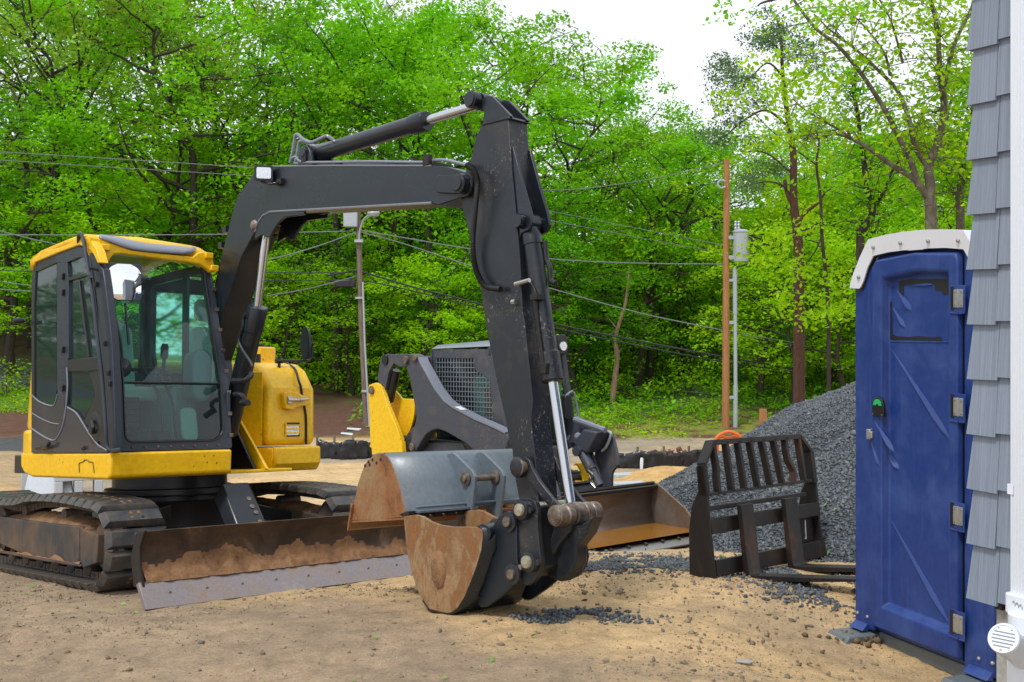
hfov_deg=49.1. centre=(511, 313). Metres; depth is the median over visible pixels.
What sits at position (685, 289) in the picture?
tree trunk
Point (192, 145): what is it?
tree trunk
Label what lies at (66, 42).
forest tree
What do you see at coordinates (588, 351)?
understory tree
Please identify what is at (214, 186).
tree trunk
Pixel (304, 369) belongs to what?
shrub
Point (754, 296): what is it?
tree trunk
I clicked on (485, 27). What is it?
maple tree
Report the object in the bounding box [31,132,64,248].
tree trunk
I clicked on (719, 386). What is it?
shrub
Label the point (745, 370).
shrub
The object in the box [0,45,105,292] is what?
forest tree
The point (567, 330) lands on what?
overhead wire
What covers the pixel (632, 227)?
overhead wire
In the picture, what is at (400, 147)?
tree trunk
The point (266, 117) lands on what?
tree trunk
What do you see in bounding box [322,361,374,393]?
shrub
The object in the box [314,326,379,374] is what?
shrub
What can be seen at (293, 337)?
shrub
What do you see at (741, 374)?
shrub
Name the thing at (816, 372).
shrub
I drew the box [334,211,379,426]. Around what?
lamp pole
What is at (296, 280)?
overhead wire
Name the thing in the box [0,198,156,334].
maple tree
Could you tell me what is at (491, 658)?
fallen leaves
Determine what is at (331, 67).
maple tree
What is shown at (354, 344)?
shrub
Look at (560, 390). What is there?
shrub
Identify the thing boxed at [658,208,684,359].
tree trunk
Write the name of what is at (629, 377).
shrub
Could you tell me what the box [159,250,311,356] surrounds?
understory tree
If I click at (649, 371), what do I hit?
tree trunk
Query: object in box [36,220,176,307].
understory tree
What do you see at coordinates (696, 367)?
shrub
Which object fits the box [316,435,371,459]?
silt fence
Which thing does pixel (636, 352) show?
shrub
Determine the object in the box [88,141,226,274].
understory tree
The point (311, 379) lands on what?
shrub
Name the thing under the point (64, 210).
understory tree
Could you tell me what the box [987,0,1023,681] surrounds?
corner trim
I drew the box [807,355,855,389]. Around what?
shrub
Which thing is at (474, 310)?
understory tree
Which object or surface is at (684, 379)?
shrub
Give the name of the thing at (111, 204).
understory tree
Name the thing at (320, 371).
shrub
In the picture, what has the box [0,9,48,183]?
maple tree
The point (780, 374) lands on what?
shrub
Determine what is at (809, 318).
understory tree
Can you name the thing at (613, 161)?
forest tree
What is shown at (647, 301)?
maple tree
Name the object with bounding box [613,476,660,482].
sand heap
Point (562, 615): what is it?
spilled bluestone gravel
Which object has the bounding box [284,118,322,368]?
tree trunk
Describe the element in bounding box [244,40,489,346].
maple tree
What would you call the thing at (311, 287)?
overhead wire
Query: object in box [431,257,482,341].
understory tree
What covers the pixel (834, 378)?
maple tree
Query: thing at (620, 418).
shrub
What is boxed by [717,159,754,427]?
utility pole
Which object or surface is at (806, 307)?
understory tree
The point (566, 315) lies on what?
forest tree
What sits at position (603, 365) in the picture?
shrub
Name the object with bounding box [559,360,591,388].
shrub
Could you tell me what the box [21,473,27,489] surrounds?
concrete block
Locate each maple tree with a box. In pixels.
[0,0,135,260]
[0,0,202,229]
[0,0,346,279]
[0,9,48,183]
[0,94,205,376]
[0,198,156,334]
[1,263,191,345]
[44,68,271,301]
[109,0,340,224]
[211,249,388,367]
[214,62,483,384]
[216,0,457,382]
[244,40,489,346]
[331,250,486,367]
[340,10,592,303]
[392,313,558,381]
[401,17,645,291]
[403,0,620,227]
[446,64,713,334]
[561,123,779,385]
[635,153,906,397]
[670,242,855,404]
[693,141,882,316]
[695,45,856,391]
[695,218,924,387]
[701,111,866,326]
[742,133,966,388]
[744,155,972,338]
[747,0,972,229]
[786,130,966,281]
[805,184,972,356]
[834,112,970,239]
[867,0,972,229]
[874,43,971,227]
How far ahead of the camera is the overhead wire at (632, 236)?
35.99 m
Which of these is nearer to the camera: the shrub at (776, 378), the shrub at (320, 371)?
the shrub at (776, 378)
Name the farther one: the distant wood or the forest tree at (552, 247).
the distant wood
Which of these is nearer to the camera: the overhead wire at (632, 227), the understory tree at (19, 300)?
the overhead wire at (632, 227)
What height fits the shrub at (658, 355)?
2.854 m
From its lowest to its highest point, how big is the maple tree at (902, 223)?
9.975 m
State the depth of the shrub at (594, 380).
37.75 m
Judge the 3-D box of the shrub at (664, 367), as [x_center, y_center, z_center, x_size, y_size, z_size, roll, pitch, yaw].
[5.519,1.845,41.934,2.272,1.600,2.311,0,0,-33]
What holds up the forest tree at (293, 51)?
on the ground
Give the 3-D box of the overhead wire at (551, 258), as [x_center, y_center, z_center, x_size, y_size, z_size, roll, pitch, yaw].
[0.838,-1.964,33.000,10.748,1.032,0.032,0,0,0]
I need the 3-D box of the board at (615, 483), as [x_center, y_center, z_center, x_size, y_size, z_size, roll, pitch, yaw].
[2.199,3.208,21.092,0.608,0.080,0.300,0,0,-12]
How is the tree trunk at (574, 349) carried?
on the ground
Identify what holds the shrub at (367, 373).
on the ground
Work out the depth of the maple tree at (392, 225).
39.68 m
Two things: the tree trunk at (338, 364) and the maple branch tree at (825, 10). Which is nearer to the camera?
the maple branch tree at (825, 10)
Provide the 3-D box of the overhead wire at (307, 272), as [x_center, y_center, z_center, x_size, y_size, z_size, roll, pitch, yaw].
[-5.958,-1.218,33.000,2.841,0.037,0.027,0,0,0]
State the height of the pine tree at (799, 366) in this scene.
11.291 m
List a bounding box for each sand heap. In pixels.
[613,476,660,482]
[622,466,686,479]
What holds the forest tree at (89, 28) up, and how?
on the ground
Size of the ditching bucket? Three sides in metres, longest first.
1.440 x 0.719 x 0.528 m
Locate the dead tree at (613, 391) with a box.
[609,269,629,403]
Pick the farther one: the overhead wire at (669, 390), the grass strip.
the overhead wire at (669, 390)
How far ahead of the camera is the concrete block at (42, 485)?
19.79 m
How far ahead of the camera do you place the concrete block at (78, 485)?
19.74 m
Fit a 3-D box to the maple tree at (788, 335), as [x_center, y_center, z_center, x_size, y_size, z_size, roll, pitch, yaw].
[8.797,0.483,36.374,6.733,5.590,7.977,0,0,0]
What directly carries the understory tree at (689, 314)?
on the ground
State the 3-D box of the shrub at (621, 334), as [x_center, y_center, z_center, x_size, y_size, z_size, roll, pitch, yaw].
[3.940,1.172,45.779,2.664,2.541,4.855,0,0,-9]
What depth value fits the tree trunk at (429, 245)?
39.73 m
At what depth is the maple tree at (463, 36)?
40.15 m
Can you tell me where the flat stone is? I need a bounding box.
[736,659,754,663]
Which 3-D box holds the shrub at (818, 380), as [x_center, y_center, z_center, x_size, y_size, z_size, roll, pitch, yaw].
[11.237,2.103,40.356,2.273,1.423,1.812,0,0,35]
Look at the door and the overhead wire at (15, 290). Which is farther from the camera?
the overhead wire at (15, 290)
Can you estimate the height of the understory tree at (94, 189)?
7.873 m
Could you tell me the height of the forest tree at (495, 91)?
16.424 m
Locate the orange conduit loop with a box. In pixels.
[714,430,740,451]
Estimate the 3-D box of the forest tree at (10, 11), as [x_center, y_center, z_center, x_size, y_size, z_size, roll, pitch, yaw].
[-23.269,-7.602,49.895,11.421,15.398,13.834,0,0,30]
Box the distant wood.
[0,121,971,321]
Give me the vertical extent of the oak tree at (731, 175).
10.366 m
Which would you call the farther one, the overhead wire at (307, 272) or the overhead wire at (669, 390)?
the overhead wire at (669, 390)
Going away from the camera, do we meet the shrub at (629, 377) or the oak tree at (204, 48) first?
the shrub at (629, 377)
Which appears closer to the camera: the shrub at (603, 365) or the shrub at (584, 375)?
the shrub at (584, 375)
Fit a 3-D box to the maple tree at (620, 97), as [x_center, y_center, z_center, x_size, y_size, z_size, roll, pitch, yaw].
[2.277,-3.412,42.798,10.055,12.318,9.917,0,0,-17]
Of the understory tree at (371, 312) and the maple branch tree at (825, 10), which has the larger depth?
the understory tree at (371, 312)
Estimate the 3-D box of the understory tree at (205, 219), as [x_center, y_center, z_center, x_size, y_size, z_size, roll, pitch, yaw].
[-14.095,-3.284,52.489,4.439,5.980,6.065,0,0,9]
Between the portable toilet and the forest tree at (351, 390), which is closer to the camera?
the portable toilet
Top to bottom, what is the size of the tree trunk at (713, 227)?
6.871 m
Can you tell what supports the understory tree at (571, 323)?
on the ground
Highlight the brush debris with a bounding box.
[574,446,686,464]
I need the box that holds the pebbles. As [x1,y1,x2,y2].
[0,550,926,681]
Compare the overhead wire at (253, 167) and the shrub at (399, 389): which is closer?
the overhead wire at (253, 167)
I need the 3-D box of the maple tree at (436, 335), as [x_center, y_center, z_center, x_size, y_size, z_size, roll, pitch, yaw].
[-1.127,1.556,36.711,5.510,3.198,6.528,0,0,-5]
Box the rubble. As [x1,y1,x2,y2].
[801,624,882,647]
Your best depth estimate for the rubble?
6.59 m
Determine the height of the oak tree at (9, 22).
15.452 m
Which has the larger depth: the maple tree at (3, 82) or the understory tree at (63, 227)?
the maple tree at (3, 82)
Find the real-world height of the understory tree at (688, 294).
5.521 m
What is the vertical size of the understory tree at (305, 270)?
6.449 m
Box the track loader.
[368,335,690,551]
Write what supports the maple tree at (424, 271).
on the ground
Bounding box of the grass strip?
[0,386,29,413]
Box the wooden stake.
[759,409,766,424]
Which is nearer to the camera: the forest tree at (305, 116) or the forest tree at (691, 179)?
the forest tree at (305, 116)
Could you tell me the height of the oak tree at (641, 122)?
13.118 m
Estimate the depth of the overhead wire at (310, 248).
31.74 m
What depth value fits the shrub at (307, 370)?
41.97 m
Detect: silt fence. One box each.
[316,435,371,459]
[618,446,700,468]
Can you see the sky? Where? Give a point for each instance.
(676, 27)
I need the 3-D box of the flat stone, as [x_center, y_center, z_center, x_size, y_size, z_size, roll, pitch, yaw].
[1.190,1.770,5.706,0.105,0.005,0.045,6,6,-17]
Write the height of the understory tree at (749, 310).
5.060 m
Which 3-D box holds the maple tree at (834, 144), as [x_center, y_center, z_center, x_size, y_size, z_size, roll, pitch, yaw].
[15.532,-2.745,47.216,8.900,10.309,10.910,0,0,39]
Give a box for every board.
[613,480,643,485]
[614,472,631,477]
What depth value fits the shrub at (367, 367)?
42.11 m
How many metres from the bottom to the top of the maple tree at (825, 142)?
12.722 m
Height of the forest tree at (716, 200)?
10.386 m
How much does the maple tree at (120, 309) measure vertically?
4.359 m
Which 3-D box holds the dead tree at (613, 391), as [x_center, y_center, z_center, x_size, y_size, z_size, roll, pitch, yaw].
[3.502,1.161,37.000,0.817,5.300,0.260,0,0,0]
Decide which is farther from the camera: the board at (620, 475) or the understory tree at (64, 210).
the understory tree at (64, 210)
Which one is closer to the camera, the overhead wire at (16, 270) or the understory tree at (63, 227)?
the overhead wire at (16, 270)
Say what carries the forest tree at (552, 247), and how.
on the ground
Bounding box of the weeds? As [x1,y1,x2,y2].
[575,402,790,439]
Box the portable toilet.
[828,229,996,681]
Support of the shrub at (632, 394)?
on the ground
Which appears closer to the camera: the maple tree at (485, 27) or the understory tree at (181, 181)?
the understory tree at (181, 181)
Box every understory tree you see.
[0,170,93,295]
[0,197,122,295]
[0,235,58,310]
[0,247,29,334]
[15,143,170,235]
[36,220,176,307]
[63,194,174,272]
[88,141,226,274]
[120,143,235,274]
[153,185,227,258]
[157,225,274,303]
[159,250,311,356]
[200,185,319,323]
[261,230,395,358]
[287,224,421,331]
[287,235,460,386]
[337,272,473,387]
[356,248,553,384]
[365,287,454,347]
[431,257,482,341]
[470,279,621,382]
[542,214,662,374]
[566,203,699,376]
[574,233,699,357]
[624,237,720,339]
[632,225,755,381]
[655,258,804,373]
[704,233,853,377]
[739,263,817,347]
[745,222,855,369]
[781,248,855,375]
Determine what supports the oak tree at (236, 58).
on the ground
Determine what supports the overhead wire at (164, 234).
attached to the lamp pole at (352, 220)
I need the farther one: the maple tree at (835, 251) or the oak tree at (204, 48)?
the oak tree at (204, 48)
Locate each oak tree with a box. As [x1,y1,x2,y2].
[0,0,194,237]
[0,0,195,232]
[19,0,186,213]
[71,0,279,250]
[118,2,339,340]
[293,0,482,316]
[570,109,706,302]
[596,123,797,362]
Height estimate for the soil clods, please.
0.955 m
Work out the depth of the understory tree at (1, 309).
42.58 m
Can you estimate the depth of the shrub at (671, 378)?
41.23 m
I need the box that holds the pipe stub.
[640,458,642,469]
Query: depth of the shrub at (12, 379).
36.16 m
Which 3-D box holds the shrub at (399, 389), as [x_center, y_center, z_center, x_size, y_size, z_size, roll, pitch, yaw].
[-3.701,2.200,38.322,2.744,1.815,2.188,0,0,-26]
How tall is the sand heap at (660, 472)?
0.444 m
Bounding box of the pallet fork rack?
[689,434,855,581]
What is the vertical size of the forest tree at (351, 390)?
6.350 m
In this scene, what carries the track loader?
on the ground
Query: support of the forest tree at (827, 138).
on the ground
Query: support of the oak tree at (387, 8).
on the ground
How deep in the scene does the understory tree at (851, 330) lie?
38.64 m
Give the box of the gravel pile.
[658,381,855,562]
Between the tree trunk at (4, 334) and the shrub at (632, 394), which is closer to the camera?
the shrub at (632, 394)
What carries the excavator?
on the ground
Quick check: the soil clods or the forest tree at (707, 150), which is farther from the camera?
the forest tree at (707, 150)
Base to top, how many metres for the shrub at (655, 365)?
2.760 m
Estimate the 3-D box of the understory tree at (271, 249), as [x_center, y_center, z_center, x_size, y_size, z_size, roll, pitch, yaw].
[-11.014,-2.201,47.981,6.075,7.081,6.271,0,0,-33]
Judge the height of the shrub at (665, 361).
1.869 m
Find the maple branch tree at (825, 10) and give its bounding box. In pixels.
[702,0,895,45]
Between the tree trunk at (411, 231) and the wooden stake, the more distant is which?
the tree trunk at (411, 231)
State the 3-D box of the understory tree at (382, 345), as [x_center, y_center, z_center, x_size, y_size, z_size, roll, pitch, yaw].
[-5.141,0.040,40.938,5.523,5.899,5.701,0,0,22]
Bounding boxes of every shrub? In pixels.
[0,356,30,395]
[118,312,138,322]
[266,292,318,346]
[267,293,329,362]
[276,343,320,379]
[293,348,356,383]
[296,358,321,383]
[301,359,331,380]
[306,367,329,382]
[308,350,379,395]
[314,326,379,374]
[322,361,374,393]
[331,319,385,369]
[350,348,380,380]
[351,364,400,382]
[371,352,412,397]
[400,320,464,355]
[555,294,627,367]
[558,349,612,400]
[558,372,591,393]
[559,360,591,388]
[569,363,606,386]
[576,410,624,426]
[578,316,638,359]
[578,344,628,374]
[578,351,638,385]
[589,399,645,421]
[597,337,703,382]
[597,358,670,396]
[598,374,661,399]
[599,307,649,364]
[602,317,700,373]
[607,310,721,373]
[607,411,673,424]
[629,344,686,381]
[646,407,695,423]
[647,355,719,395]
[658,365,692,381]
[677,395,721,417]
[682,357,721,377]
[683,363,732,387]
[692,363,721,382]
[702,377,755,397]
[720,361,807,387]
[721,376,762,402]
[731,340,789,380]
[737,353,812,397]
[739,346,810,388]
[782,353,831,386]
[805,355,852,387]
[805,361,842,384]
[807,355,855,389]
[814,366,850,381]
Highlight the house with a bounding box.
[966,0,1009,681]
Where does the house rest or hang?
on the ground
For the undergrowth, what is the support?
on the ground
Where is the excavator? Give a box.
[0,91,602,614]
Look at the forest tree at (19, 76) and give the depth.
66.54 m
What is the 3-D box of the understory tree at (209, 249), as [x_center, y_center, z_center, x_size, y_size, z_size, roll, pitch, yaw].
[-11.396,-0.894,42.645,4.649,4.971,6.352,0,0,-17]
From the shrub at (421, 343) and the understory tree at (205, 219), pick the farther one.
the understory tree at (205, 219)
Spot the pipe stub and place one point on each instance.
(641, 463)
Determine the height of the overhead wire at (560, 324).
3.042 m
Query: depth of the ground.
6.36 m
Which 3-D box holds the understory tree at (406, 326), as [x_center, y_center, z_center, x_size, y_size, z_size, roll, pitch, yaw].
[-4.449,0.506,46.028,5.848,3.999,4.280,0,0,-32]
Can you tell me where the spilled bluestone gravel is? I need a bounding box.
[410,549,855,631]
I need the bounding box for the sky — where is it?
[0,0,972,265]
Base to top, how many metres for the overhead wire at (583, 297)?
3.382 m
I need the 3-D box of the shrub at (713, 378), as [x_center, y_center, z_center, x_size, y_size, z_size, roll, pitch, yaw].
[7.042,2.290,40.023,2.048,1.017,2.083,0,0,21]
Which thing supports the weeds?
on the ground
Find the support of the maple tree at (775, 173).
on the ground
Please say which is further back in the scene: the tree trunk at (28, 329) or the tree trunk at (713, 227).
the tree trunk at (713, 227)
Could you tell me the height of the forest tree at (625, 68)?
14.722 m
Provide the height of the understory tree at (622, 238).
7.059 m
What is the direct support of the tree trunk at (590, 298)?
on the ground
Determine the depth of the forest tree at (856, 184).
48.34 m
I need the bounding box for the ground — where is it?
[0,276,953,681]
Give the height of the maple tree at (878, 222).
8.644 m
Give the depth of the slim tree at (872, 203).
24.94 m
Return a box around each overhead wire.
[0,160,252,175]
[0,231,55,244]
[0,231,355,235]
[0,270,32,271]
[0,289,30,291]
[4,152,723,189]
[265,280,328,280]
[266,272,356,272]
[267,232,355,260]
[267,276,356,295]
[326,270,792,369]
[326,279,792,371]
[361,230,722,264]
[361,232,792,342]
[551,211,719,244]
[551,220,722,252]
[604,385,712,393]
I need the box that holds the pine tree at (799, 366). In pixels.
[687,1,834,403]
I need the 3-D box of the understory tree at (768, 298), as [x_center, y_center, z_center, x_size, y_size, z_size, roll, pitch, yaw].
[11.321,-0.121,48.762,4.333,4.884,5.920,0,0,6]
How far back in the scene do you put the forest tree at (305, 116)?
42.45 m
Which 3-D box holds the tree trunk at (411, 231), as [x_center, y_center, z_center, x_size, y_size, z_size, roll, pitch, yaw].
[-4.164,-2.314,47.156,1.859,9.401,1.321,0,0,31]
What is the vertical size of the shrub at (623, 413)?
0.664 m
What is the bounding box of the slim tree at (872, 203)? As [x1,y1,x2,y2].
[769,46,960,292]
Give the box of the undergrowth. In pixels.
[0,301,855,429]
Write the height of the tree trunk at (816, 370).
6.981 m
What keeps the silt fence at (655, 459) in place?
on the ground
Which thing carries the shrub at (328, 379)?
on the ground
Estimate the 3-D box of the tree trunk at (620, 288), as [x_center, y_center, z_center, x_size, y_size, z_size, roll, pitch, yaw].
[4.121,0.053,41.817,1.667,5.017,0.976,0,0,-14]
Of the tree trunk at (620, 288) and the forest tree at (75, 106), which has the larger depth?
the forest tree at (75, 106)
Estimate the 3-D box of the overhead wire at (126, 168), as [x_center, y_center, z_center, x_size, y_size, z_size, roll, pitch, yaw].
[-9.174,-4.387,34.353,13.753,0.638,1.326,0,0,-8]
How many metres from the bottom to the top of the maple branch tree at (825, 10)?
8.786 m
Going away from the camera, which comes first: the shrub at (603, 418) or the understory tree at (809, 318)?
the shrub at (603, 418)
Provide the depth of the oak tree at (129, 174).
66.73 m
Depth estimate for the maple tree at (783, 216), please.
37.27 m
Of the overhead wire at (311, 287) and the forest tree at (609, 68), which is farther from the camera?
the forest tree at (609, 68)
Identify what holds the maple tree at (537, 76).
on the ground
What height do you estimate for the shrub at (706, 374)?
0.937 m
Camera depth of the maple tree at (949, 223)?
35.31 m
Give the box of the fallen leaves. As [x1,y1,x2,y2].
[24,548,817,681]
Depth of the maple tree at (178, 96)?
40.75 m
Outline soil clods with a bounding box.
[16,554,824,670]
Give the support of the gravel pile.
on the ground
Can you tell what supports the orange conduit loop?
on the ground
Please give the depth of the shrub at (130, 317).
45.90 m
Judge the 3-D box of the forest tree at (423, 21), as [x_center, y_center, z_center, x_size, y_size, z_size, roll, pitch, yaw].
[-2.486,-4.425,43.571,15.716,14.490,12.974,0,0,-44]
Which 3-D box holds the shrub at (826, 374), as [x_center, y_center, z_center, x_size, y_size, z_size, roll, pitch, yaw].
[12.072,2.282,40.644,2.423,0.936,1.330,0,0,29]
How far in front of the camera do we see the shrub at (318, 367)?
41.84 m
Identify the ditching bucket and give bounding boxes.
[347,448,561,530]
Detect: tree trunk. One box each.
[0,161,40,347]
[1,109,60,348]
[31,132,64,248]
[185,95,208,244]
[189,58,241,277]
[247,64,292,161]
[283,124,347,371]
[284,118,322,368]
[288,213,374,391]
[365,150,391,351]
[387,148,419,320]
[399,145,415,352]
[407,138,429,321]
[413,208,454,355]
[572,236,590,376]
[579,209,615,372]
[609,252,641,374]
[624,247,691,382]
[643,203,694,360]
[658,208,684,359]
[674,229,695,353]
[683,200,751,365]
[730,218,761,361]
[749,223,775,377]
[785,216,823,379]
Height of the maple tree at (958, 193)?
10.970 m
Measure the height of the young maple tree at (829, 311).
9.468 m
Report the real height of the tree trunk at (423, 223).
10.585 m
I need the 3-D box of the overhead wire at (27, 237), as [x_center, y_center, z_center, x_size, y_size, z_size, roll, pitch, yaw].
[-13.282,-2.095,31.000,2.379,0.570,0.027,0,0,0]
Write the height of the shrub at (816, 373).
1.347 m
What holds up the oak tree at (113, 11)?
on the ground
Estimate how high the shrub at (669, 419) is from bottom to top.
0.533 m
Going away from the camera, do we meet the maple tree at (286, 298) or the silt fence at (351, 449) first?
the silt fence at (351, 449)
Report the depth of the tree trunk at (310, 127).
44.60 m
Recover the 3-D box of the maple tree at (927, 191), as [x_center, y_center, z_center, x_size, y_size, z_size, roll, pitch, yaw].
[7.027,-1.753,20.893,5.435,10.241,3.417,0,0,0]
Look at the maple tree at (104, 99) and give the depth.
54.10 m
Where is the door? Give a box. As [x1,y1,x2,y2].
[866,251,965,660]
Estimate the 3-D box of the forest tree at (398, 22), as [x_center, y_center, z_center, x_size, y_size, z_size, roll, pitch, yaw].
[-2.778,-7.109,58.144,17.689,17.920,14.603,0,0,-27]
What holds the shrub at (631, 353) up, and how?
on the ground
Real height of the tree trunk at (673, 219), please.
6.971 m
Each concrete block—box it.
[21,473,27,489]
[25,474,72,493]
[53,478,102,492]
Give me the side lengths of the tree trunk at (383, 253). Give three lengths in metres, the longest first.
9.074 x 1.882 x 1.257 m
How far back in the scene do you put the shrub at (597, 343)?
42.76 m
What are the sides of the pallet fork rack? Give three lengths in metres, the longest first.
1.483 x 1.380 x 1.038 m
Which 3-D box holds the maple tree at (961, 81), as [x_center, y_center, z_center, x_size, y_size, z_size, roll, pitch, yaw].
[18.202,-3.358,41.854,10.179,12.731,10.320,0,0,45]
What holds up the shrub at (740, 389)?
on the ground
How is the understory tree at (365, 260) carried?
on the ground
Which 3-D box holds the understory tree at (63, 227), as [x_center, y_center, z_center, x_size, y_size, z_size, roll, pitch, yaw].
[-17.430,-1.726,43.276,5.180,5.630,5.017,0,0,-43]
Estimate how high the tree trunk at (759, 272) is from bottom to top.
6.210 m
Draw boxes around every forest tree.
[0,0,128,260]
[0,20,119,191]
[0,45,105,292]
[7,0,170,206]
[44,0,264,211]
[67,0,314,215]
[119,0,405,341]
[188,0,471,373]
[231,0,396,234]
[264,218,464,394]
[269,0,626,342]
[319,0,570,337]
[324,0,632,330]
[425,23,722,256]
[445,119,740,378]
[449,182,659,343]
[462,223,699,395]
[494,30,703,249]
[573,122,852,379]
[591,122,836,315]
[617,146,779,356]
[719,125,968,319]
[763,99,914,330]
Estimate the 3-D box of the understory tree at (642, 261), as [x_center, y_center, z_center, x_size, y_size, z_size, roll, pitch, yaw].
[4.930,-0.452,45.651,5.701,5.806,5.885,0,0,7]
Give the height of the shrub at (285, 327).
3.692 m
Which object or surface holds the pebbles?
on the ground
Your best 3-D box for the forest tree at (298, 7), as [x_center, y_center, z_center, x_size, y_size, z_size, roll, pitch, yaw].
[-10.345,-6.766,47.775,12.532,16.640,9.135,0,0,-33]
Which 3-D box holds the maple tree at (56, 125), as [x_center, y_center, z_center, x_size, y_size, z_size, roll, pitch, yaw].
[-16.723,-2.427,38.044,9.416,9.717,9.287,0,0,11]
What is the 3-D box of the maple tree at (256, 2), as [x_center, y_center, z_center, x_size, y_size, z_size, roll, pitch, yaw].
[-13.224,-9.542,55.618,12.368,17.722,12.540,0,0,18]
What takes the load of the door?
in the portable toilet
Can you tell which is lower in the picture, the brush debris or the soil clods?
the soil clods
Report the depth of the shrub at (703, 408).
34.87 m
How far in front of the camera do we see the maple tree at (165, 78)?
40.62 m

